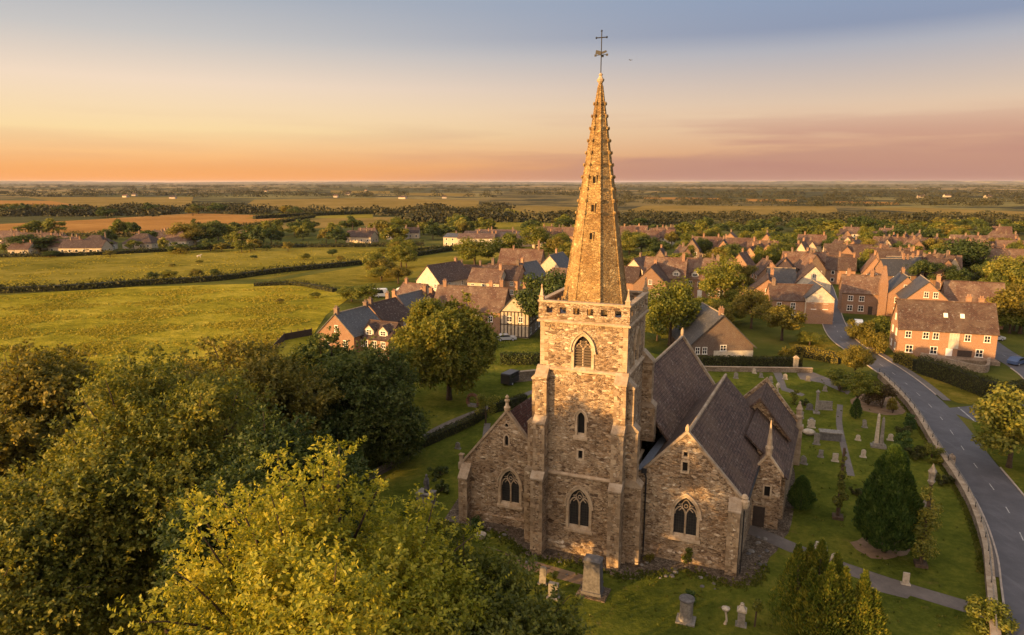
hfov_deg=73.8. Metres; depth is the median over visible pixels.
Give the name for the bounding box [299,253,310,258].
tree
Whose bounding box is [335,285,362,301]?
tree
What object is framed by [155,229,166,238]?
house
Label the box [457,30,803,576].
church
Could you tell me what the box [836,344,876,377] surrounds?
tree
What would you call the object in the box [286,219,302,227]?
tree
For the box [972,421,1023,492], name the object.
verge
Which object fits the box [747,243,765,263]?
house
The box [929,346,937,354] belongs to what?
window
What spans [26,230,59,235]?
house
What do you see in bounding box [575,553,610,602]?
block tomb
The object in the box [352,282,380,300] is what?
tree
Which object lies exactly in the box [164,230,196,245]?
house
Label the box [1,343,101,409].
tree
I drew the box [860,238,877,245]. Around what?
tree
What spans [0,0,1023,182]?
sky
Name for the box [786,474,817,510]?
conifer
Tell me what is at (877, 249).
house
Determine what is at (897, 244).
tree
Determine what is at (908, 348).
window
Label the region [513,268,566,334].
tree
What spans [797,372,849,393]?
path
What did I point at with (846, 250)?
house
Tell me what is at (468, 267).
cottage
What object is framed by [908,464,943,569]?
ivy column
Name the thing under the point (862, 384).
tree
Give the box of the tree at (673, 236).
[664,231,678,245]
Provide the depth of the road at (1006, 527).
79.51 m
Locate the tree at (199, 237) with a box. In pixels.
[191,232,218,242]
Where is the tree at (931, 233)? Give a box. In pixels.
[920,227,946,237]
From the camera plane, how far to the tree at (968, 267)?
238.39 m
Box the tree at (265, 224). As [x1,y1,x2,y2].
[260,221,274,233]
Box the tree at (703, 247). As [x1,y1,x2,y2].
[695,238,711,252]
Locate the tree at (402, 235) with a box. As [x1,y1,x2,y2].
[391,229,407,239]
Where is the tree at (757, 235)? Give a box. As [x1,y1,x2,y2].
[754,231,763,239]
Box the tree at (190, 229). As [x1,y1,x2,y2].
[163,222,208,237]
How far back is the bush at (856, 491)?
74.29 m
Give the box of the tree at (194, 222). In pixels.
[190,218,202,228]
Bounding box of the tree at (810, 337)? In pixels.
[795,330,825,345]
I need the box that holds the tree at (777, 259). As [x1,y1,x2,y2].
[773,247,787,263]
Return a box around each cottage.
[397,277,434,294]
[415,257,469,290]
[461,259,486,272]
[466,263,506,286]
[486,257,525,296]
[497,240,545,264]
[519,258,546,289]
[540,249,568,273]
[551,267,567,278]
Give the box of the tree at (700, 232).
[693,229,707,235]
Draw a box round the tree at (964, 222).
[955,219,972,225]
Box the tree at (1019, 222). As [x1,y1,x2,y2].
[1011,221,1023,234]
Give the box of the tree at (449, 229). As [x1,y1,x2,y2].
[440,225,457,233]
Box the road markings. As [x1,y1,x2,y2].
[837,331,1023,539]
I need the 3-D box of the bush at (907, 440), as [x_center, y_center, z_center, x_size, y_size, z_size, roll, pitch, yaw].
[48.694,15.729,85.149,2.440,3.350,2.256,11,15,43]
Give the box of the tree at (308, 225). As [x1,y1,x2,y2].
[300,222,315,233]
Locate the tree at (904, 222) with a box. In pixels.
[897,219,924,224]
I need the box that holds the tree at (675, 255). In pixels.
[668,253,686,257]
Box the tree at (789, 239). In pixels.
[778,235,796,243]
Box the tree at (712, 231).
[703,226,724,236]
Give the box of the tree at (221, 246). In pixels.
[213,242,228,251]
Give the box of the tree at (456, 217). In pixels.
[449,215,471,225]
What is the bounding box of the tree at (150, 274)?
[147,272,159,278]
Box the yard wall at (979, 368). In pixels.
[920,352,990,372]
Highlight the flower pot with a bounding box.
[477,531,485,539]
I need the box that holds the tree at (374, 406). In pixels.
[298,335,437,469]
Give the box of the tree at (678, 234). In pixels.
[676,231,682,240]
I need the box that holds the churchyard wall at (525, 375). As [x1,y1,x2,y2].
[516,369,535,381]
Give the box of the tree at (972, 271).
[965,259,991,278]
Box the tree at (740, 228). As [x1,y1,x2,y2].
[730,225,753,236]
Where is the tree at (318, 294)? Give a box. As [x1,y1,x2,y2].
[309,292,320,297]
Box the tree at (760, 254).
[751,245,773,263]
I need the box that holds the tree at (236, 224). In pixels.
[228,222,240,228]
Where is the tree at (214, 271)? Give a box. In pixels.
[209,268,221,274]
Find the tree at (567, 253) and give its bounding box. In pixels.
[563,249,570,257]
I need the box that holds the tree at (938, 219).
[931,217,946,223]
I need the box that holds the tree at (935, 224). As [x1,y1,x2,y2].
[928,221,944,231]
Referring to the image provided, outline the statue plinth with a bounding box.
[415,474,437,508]
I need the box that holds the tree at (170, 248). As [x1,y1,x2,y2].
[166,242,188,250]
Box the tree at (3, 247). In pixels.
[0,243,9,251]
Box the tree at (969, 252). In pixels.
[927,237,994,266]
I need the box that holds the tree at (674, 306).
[640,275,701,345]
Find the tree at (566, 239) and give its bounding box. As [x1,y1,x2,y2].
[551,231,571,241]
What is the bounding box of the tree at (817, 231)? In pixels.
[812,225,824,233]
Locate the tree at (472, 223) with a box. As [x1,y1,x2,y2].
[456,218,476,232]
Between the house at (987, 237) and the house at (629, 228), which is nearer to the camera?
the house at (987, 237)
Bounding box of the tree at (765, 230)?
[760,228,774,235]
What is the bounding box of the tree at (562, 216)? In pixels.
[554,214,572,226]
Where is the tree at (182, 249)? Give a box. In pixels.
[173,247,189,252]
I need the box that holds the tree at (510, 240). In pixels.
[488,232,525,252]
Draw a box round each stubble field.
[28,197,192,207]
[239,217,404,231]
[248,198,478,211]
[331,190,389,193]
[408,193,474,195]
[511,206,577,217]
[625,206,837,215]
[866,207,1023,217]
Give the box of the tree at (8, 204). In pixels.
[0,203,18,207]
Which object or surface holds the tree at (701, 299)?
on the lawn at (665, 336)
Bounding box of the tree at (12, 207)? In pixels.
[0,205,18,210]
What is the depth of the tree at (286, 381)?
73.79 m
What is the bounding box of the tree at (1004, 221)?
[996,219,1011,225]
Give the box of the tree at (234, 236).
[223,231,246,242]
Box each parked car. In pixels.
[497,333,516,340]
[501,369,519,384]
[854,319,862,325]
[1007,356,1023,365]
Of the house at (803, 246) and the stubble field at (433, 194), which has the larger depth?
the stubble field at (433, 194)
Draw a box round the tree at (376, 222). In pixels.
[368,220,391,230]
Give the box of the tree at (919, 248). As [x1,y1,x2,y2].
[905,245,925,251]
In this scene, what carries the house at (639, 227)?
on the ground at (762, 337)
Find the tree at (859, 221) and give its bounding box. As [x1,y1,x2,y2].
[843,215,887,230]
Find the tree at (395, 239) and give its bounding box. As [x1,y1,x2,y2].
[385,236,407,248]
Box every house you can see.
[0,228,19,233]
[0,229,26,241]
[0,233,36,247]
[7,239,38,253]
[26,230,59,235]
[38,232,62,237]
[47,236,82,250]
[58,237,112,252]
[59,233,81,238]
[84,232,117,249]
[122,230,158,248]
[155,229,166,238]
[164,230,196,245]
[317,299,403,359]
[346,228,378,242]
[358,225,377,233]
[367,291,410,328]
[386,226,409,239]
[391,284,427,309]
[404,225,420,237]
[426,284,448,299]
[434,278,540,338]
[443,230,482,245]
[457,231,495,243]
[543,229,563,243]
[548,225,562,231]
[562,224,573,241]
[620,224,635,232]
[624,252,687,301]
[627,252,646,273]
[629,223,648,229]
[641,227,659,240]
[655,245,665,256]
[658,226,675,245]
[671,243,692,256]
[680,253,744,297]
[686,236,700,256]
[693,233,720,256]
[717,235,727,246]
[718,234,756,248]
[727,229,737,237]
[733,248,755,276]
[746,237,778,248]
[746,268,778,314]
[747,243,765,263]
[749,256,775,285]
[761,230,771,239]
[763,239,770,249]
[766,258,831,292]
[766,277,835,323]
[775,253,797,272]
[781,247,828,264]
[794,248,826,275]
[795,237,809,250]
[797,231,826,251]
[807,237,818,251]
[813,248,824,266]
[822,240,872,265]
[825,251,856,283]
[832,236,845,243]
[836,227,853,240]
[837,265,911,315]
[841,232,850,241]
[841,245,852,254]
[845,225,861,239]
[849,237,862,243]
[860,250,878,274]
[868,243,912,256]
[872,240,888,246]
[873,234,907,244]
[874,253,917,280]
[876,246,912,259]
[877,235,892,246]
[879,225,893,232]
[885,253,923,277]
[886,246,922,253]
[889,294,999,365]
[895,274,1004,328]
[903,236,926,250]
[907,236,958,245]
[915,229,923,237]
[919,252,962,269]
[924,252,957,289]
[939,250,961,271]
[948,233,999,240]
[959,233,970,240]
[970,236,988,242]
[974,244,1023,278]
[988,228,1002,234]
[992,224,1012,233]
[992,230,1018,239]
[994,237,1023,247]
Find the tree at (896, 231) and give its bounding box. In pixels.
[887,228,906,236]
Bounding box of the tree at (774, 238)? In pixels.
[769,231,800,242]
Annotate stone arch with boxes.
[466,393,479,407]
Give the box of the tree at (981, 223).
[971,219,989,233]
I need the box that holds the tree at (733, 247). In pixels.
[718,242,745,256]
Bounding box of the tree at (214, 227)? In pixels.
[198,220,227,242]
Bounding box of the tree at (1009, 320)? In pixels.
[998,309,1023,333]
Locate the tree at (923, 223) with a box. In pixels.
[920,221,930,226]
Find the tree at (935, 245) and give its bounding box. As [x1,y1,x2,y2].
[924,243,946,252]
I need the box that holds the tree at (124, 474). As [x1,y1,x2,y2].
[11,345,289,634]
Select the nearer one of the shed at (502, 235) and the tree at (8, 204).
the shed at (502, 235)
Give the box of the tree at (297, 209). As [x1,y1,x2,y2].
[287,206,303,212]
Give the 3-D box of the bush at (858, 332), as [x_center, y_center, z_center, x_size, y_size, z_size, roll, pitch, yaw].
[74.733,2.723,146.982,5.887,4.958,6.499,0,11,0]
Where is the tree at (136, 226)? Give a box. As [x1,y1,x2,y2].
[124,222,141,233]
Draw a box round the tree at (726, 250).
[719,247,734,264]
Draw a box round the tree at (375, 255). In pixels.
[360,250,391,269]
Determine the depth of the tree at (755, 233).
342.05 m
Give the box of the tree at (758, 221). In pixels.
[746,219,769,226]
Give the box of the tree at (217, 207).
[208,203,224,212]
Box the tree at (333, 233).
[326,226,350,242]
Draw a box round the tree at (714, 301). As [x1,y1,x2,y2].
[704,297,732,314]
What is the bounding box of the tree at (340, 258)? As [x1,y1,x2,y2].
[336,255,344,260]
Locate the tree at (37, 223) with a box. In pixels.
[28,220,51,232]
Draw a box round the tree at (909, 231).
[899,229,925,236]
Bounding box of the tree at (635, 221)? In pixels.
[630,218,649,224]
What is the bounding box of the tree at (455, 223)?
[453,217,471,232]
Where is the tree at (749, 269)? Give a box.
[740,264,758,285]
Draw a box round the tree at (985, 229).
[973,226,994,232]
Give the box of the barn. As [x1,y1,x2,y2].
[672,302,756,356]
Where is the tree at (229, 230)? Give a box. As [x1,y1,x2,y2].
[223,225,233,235]
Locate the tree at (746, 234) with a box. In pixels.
[738,230,753,237]
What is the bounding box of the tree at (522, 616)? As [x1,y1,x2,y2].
[392,523,602,634]
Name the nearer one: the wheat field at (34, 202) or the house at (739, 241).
the house at (739, 241)
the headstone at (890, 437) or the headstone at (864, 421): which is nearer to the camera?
the headstone at (890, 437)
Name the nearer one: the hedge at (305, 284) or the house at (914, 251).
the hedge at (305, 284)
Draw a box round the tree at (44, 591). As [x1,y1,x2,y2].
[0,463,159,634]
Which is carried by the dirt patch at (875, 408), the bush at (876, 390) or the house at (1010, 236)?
the bush at (876, 390)
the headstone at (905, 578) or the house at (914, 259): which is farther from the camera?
the house at (914, 259)
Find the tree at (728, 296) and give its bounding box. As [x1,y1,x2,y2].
[719,289,740,303]
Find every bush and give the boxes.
[400,499,422,520]
[427,465,448,477]
[430,518,450,534]
[431,477,449,493]
[469,515,483,530]
[546,571,558,581]
[643,552,654,562]
[681,547,692,565]
[684,588,695,604]
[777,345,796,356]
[789,389,799,404]
[800,398,810,405]
[825,368,854,390]
[844,319,877,340]
[848,486,862,495]
[852,372,889,404]
[860,330,889,353]
[860,381,898,407]
[866,315,890,337]
[886,397,898,412]
[891,430,913,451]
[894,425,912,433]
[903,413,917,429]
[904,445,928,459]
[918,443,946,464]
[935,472,954,485]
[963,594,1019,634]
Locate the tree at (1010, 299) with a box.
[984,284,1023,333]
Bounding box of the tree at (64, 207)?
[57,205,73,209]
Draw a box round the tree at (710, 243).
[697,237,712,255]
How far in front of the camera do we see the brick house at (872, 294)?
176.11 m
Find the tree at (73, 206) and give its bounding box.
[72,205,83,210]
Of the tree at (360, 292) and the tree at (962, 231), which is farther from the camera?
the tree at (962, 231)
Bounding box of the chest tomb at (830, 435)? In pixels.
[818,428,842,441]
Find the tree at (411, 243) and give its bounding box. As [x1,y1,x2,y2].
[402,240,417,250]
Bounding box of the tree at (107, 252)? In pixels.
[102,250,116,254]
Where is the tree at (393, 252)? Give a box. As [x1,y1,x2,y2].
[385,243,417,266]
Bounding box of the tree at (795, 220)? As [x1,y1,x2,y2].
[787,218,808,225]
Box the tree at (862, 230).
[856,224,878,235]
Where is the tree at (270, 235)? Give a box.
[262,223,284,244]
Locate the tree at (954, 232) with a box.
[941,230,960,237]
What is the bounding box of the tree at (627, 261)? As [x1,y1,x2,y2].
[623,256,636,265]
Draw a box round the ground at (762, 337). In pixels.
[0,183,1023,634]
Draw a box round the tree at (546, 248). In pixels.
[540,243,554,255]
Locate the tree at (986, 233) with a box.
[973,231,989,234]
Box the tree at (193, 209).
[185,206,200,215]
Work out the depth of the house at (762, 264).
218.38 m
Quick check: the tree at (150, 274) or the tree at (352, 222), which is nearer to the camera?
the tree at (150, 274)
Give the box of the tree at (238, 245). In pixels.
[234,240,247,251]
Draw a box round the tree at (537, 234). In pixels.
[519,225,550,248]
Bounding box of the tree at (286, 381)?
[158,335,345,436]
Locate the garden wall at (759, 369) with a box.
[705,366,812,372]
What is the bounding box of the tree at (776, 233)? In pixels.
[764,231,784,236]
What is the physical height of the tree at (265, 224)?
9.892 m
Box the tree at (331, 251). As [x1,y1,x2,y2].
[327,249,337,255]
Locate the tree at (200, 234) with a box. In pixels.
[191,231,216,240]
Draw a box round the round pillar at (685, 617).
[675,594,695,626]
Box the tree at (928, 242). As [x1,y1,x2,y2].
[922,238,947,248]
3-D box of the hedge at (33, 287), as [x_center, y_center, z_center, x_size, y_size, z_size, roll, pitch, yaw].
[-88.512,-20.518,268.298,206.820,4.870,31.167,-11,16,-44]
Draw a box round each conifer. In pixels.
[763,537,890,634]
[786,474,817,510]
[849,398,863,418]
[851,443,924,552]
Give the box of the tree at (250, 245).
[242,242,257,250]
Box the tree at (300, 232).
[294,226,310,239]
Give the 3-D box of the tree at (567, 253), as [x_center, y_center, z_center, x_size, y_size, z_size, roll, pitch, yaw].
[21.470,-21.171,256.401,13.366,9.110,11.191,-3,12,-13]
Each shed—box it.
[464,229,494,232]
[475,226,516,230]
[495,231,519,243]
[497,229,520,232]
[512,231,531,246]
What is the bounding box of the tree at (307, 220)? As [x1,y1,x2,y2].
[301,218,320,227]
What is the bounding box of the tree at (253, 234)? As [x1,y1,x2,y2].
[248,224,266,242]
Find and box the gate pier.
[793,355,798,366]
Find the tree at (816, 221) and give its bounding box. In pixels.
[810,218,830,225]
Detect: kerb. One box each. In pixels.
[822,324,1005,628]
[832,285,935,394]
[1000,467,1023,495]
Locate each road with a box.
[823,285,1023,634]
[950,341,1023,420]
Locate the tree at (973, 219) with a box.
[957,217,978,228]
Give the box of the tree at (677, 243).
[672,239,689,247]
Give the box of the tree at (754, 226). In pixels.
[744,222,764,232]
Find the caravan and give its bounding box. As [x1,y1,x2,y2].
[369,288,387,297]
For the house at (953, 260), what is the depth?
218.27 m
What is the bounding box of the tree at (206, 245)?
[197,240,218,250]
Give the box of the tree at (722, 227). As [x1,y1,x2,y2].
[708,223,732,231]
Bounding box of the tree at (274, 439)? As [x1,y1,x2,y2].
[138,402,377,634]
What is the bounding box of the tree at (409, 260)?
[395,248,416,267]
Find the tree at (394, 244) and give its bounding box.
[388,241,400,249]
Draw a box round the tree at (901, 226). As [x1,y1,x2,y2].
[885,223,907,230]
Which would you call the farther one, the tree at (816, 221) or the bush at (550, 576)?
the tree at (816, 221)
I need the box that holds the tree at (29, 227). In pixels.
[12,223,41,231]
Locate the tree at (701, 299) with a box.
[688,295,710,303]
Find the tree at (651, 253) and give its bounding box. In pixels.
[628,250,654,258]
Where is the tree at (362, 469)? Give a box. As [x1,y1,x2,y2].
[321,448,377,544]
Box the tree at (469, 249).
[452,236,495,264]
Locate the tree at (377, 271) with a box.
[365,265,389,280]
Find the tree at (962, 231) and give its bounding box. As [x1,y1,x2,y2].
[951,227,970,234]
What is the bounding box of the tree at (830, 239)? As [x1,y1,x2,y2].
[819,236,842,247]
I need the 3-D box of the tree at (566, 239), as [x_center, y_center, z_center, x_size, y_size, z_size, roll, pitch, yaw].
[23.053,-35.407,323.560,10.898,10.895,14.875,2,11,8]
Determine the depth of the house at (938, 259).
216.46 m
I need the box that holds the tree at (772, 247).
[766,241,779,253]
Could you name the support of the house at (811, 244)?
on the ground at (762, 337)
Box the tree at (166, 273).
[159,269,177,277]
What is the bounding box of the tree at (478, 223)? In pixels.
[474,217,488,228]
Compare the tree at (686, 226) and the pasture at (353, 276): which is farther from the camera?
the tree at (686, 226)
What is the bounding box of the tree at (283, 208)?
[278,205,291,212]
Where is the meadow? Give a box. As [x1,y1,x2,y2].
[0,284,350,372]
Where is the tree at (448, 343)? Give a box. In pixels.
[386,290,509,400]
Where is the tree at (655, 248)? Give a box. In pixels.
[649,241,672,252]
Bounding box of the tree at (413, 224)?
[409,222,426,226]
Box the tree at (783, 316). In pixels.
[761,304,808,340]
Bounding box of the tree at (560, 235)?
[547,233,569,245]
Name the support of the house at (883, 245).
on the ground at (762, 337)
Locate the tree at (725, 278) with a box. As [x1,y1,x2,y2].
[694,257,747,299]
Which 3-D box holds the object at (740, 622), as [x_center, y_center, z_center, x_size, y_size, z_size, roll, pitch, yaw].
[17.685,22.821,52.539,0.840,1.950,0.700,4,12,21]
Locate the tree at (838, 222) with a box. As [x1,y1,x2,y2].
[821,219,847,229]
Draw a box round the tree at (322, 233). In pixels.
[317,227,330,243]
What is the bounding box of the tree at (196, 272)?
[188,269,203,275]
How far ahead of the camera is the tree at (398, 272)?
227.53 m
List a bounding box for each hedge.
[0,240,424,257]
[0,243,461,293]
[28,220,279,236]
[229,213,315,224]
[252,206,474,218]
[254,278,336,291]
[385,409,488,462]
[413,243,498,252]
[488,393,526,413]
[500,351,539,364]
[697,355,802,366]
[794,344,840,364]
[892,350,918,370]
[914,355,1000,397]
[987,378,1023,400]
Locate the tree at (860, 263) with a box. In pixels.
[856,258,867,272]
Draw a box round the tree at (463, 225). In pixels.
[457,221,470,232]
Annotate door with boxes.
[697,290,701,297]
[752,506,764,526]
[868,306,872,314]
[945,348,952,355]
[957,350,971,356]
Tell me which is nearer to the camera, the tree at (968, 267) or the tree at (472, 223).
the tree at (968, 267)
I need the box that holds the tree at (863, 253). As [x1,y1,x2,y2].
[859,245,878,256]
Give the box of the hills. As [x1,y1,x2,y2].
[0,181,1023,183]
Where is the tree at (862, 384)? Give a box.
[838,369,874,414]
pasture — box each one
[0,246,435,286]
[251,213,372,217]
[283,251,499,287]
[450,222,574,232]
[677,227,709,232]
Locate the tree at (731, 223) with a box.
[721,221,741,227]
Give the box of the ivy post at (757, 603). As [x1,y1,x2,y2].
[752,598,763,626]
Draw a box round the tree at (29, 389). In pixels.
[0,337,122,493]
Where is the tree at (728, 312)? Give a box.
[710,302,734,321]
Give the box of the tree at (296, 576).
[107,434,511,634]
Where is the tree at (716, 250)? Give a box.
[702,246,725,257]
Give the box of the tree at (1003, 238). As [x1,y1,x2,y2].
[988,237,1012,240]
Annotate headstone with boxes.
[454,442,460,449]
[537,566,547,585]
[546,581,559,600]
[800,455,807,464]
[805,403,813,409]
[807,419,815,427]
[812,433,819,444]
[817,450,823,457]
[818,401,832,410]
[831,453,838,461]
[859,449,866,457]
[861,419,867,427]
[886,434,893,440]
[900,572,910,585]
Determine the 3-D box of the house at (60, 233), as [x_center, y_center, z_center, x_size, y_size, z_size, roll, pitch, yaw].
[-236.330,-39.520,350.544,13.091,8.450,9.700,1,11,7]
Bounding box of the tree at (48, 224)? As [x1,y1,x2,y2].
[40,218,66,231]
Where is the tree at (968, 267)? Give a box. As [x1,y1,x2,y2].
[963,261,980,270]
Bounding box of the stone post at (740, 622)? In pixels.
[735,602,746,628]
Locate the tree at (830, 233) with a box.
[825,230,835,236]
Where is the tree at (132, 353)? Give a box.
[100,339,229,420]
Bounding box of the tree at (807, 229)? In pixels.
[795,226,812,233]
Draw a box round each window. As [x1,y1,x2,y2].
[496,466,523,510]
[503,434,509,447]
[563,484,593,535]
[569,331,595,373]
[572,408,588,440]
[576,448,583,460]
[634,326,641,364]
[668,493,701,544]
[680,460,689,473]
[682,450,689,458]
[695,347,699,354]
[702,347,706,354]
[720,345,726,350]
[762,484,771,498]
[846,305,852,310]
[847,295,852,300]
[858,305,863,311]
[859,296,864,301]
[904,331,911,337]
[905,345,912,352]
[922,332,929,338]
[923,292,928,297]
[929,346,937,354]
[932,332,938,339]
[933,292,938,298]
[964,334,970,341]
[974,349,983,357]
[983,336,990,342]
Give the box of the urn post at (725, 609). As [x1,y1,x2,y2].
[722,605,729,624]
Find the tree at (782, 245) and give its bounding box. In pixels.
[777,242,794,250]
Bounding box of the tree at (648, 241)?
[638,235,660,250]
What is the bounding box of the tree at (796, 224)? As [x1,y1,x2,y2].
[785,220,813,228]
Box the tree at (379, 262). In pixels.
[365,258,397,277]
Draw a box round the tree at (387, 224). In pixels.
[375,220,392,235]
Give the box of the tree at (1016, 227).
[1000,223,1023,231]
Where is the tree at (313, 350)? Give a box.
[282,326,361,371]
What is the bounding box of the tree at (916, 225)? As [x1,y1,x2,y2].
[908,222,924,229]
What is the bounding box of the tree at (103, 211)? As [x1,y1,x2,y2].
[95,207,117,216]
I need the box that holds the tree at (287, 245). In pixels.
[282,241,293,249]
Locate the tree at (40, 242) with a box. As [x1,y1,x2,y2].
[0,233,69,251]
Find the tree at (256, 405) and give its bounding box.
[157,384,277,536]
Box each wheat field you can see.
[0,200,79,207]
[0,213,290,233]
[644,197,720,199]
[746,199,796,201]
[837,201,898,204]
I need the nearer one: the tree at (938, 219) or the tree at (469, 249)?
the tree at (469, 249)
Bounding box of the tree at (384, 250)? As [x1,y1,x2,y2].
[377,248,389,252]
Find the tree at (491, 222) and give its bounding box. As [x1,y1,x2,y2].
[480,219,497,228]
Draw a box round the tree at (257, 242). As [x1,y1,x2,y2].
[246,239,262,249]
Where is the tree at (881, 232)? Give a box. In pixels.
[871,230,885,235]
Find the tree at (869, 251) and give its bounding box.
[864,249,876,257]
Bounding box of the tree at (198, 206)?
[190,204,204,213]
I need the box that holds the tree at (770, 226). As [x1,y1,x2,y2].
[763,224,782,231]
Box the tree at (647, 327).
[645,321,668,340]
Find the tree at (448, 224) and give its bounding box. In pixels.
[439,223,455,232]
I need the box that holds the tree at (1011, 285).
[1005,282,1020,289]
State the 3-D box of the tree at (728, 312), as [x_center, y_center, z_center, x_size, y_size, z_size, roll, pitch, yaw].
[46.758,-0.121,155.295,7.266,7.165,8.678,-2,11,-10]
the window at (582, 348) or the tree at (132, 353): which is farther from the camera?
the tree at (132, 353)
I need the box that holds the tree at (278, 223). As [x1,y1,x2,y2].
[272,219,283,231]
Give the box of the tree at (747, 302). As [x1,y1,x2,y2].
[732,286,774,328]
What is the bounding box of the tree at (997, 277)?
[979,271,1010,282]
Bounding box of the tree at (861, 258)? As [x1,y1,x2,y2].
[858,256,869,261]
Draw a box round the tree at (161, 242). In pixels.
[157,237,169,247]
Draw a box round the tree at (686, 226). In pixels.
[674,221,698,232]
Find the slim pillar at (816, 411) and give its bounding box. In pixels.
[813,390,819,413]
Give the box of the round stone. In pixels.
[802,428,814,434]
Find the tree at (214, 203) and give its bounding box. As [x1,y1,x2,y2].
[206,202,227,211]
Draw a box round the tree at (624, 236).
[621,230,639,251]
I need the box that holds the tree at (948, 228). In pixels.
[936,224,971,234]
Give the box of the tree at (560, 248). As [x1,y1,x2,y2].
[553,242,571,251]
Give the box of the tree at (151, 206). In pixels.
[140,202,157,211]
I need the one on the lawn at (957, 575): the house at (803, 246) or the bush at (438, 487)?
the bush at (438, 487)
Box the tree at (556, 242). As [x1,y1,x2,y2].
[546,236,566,249]
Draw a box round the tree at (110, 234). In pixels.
[94,229,117,240]
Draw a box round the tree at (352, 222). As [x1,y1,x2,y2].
[338,215,363,229]
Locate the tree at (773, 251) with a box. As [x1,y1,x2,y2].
[756,245,777,263]
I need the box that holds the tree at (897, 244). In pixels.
[891,241,911,247]
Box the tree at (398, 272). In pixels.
[382,266,413,283]
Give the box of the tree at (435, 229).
[425,222,444,239]
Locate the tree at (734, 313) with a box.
[727,302,745,319]
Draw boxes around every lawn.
[358,339,1005,634]
[661,298,705,338]
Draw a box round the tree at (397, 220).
[389,217,411,227]
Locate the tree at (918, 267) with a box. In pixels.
[906,259,946,279]
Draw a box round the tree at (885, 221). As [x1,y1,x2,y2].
[876,219,893,223]
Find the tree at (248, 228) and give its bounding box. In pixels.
[241,224,263,238]
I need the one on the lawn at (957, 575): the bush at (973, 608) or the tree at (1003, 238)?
the bush at (973, 608)
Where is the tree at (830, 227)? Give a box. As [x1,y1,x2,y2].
[825,224,842,231]
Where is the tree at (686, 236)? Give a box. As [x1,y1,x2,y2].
[680,232,697,240]
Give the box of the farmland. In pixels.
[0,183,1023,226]
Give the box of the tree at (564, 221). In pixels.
[554,218,574,226]
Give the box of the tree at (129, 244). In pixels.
[124,240,142,248]
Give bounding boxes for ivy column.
[832,447,849,520]
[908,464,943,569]
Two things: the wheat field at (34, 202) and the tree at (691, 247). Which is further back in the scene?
the wheat field at (34, 202)
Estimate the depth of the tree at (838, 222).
454.62 m
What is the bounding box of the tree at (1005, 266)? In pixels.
[982,254,1023,285]
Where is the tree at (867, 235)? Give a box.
[854,231,880,241]
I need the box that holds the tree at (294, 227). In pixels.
[283,225,300,236]
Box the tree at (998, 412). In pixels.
[969,381,1023,467]
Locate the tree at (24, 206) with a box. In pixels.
[16,203,32,208]
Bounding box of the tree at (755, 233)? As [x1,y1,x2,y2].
[752,231,764,237]
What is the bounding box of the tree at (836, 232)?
[831,230,842,238]
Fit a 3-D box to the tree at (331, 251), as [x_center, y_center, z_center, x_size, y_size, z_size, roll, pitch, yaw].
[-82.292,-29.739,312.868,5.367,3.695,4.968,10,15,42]
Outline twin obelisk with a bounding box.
[870,413,886,448]
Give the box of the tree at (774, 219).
[767,216,781,226]
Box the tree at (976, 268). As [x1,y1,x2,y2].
[970,261,990,278]
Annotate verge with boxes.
[789,337,845,363]
[887,355,985,403]
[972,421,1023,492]
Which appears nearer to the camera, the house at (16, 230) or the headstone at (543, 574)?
the headstone at (543, 574)
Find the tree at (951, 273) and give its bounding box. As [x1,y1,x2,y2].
[941,264,970,280]
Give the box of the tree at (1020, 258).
[1013,255,1023,268]
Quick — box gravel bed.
[443,452,794,585]
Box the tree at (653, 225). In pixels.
[648,224,661,227]
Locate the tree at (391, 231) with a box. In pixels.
[379,224,408,239]
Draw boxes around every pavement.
[846,323,950,400]
[983,518,998,576]
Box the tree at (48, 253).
[41,251,60,256]
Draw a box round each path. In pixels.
[368,390,531,479]
[482,423,490,436]
[740,521,1001,618]
[773,372,804,395]
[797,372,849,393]
[836,404,854,475]
[871,583,909,597]
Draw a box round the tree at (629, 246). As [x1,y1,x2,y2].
[621,237,638,254]
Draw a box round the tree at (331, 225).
[327,222,343,230]
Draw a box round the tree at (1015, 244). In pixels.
[1005,241,1023,248]
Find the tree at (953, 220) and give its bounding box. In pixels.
[947,219,959,223]
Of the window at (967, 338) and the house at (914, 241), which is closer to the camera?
the window at (967, 338)
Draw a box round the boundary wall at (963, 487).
[877,369,1000,634]
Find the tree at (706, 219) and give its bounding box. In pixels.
[692,217,712,226]
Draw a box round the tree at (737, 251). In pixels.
[730,247,746,255]
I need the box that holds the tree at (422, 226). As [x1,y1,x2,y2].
[416,222,429,234]
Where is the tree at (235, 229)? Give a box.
[227,224,245,232]
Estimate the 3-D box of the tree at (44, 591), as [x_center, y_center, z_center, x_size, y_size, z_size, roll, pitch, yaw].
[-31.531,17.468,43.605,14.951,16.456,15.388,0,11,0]
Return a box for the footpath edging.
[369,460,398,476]
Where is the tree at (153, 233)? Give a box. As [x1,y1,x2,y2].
[131,230,158,236]
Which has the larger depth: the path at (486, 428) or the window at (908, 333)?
the window at (908, 333)
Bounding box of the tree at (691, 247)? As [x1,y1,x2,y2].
[675,239,695,256]
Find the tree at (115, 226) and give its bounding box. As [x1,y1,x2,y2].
[108,218,128,233]
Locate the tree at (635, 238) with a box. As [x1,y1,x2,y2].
[628,232,651,251]
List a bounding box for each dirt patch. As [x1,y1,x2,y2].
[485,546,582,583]
[850,394,904,414]
[850,537,909,558]
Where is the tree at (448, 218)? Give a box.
[445,213,458,220]
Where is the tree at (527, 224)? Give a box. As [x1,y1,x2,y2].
[520,219,540,229]
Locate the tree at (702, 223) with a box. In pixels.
[694,219,707,230]

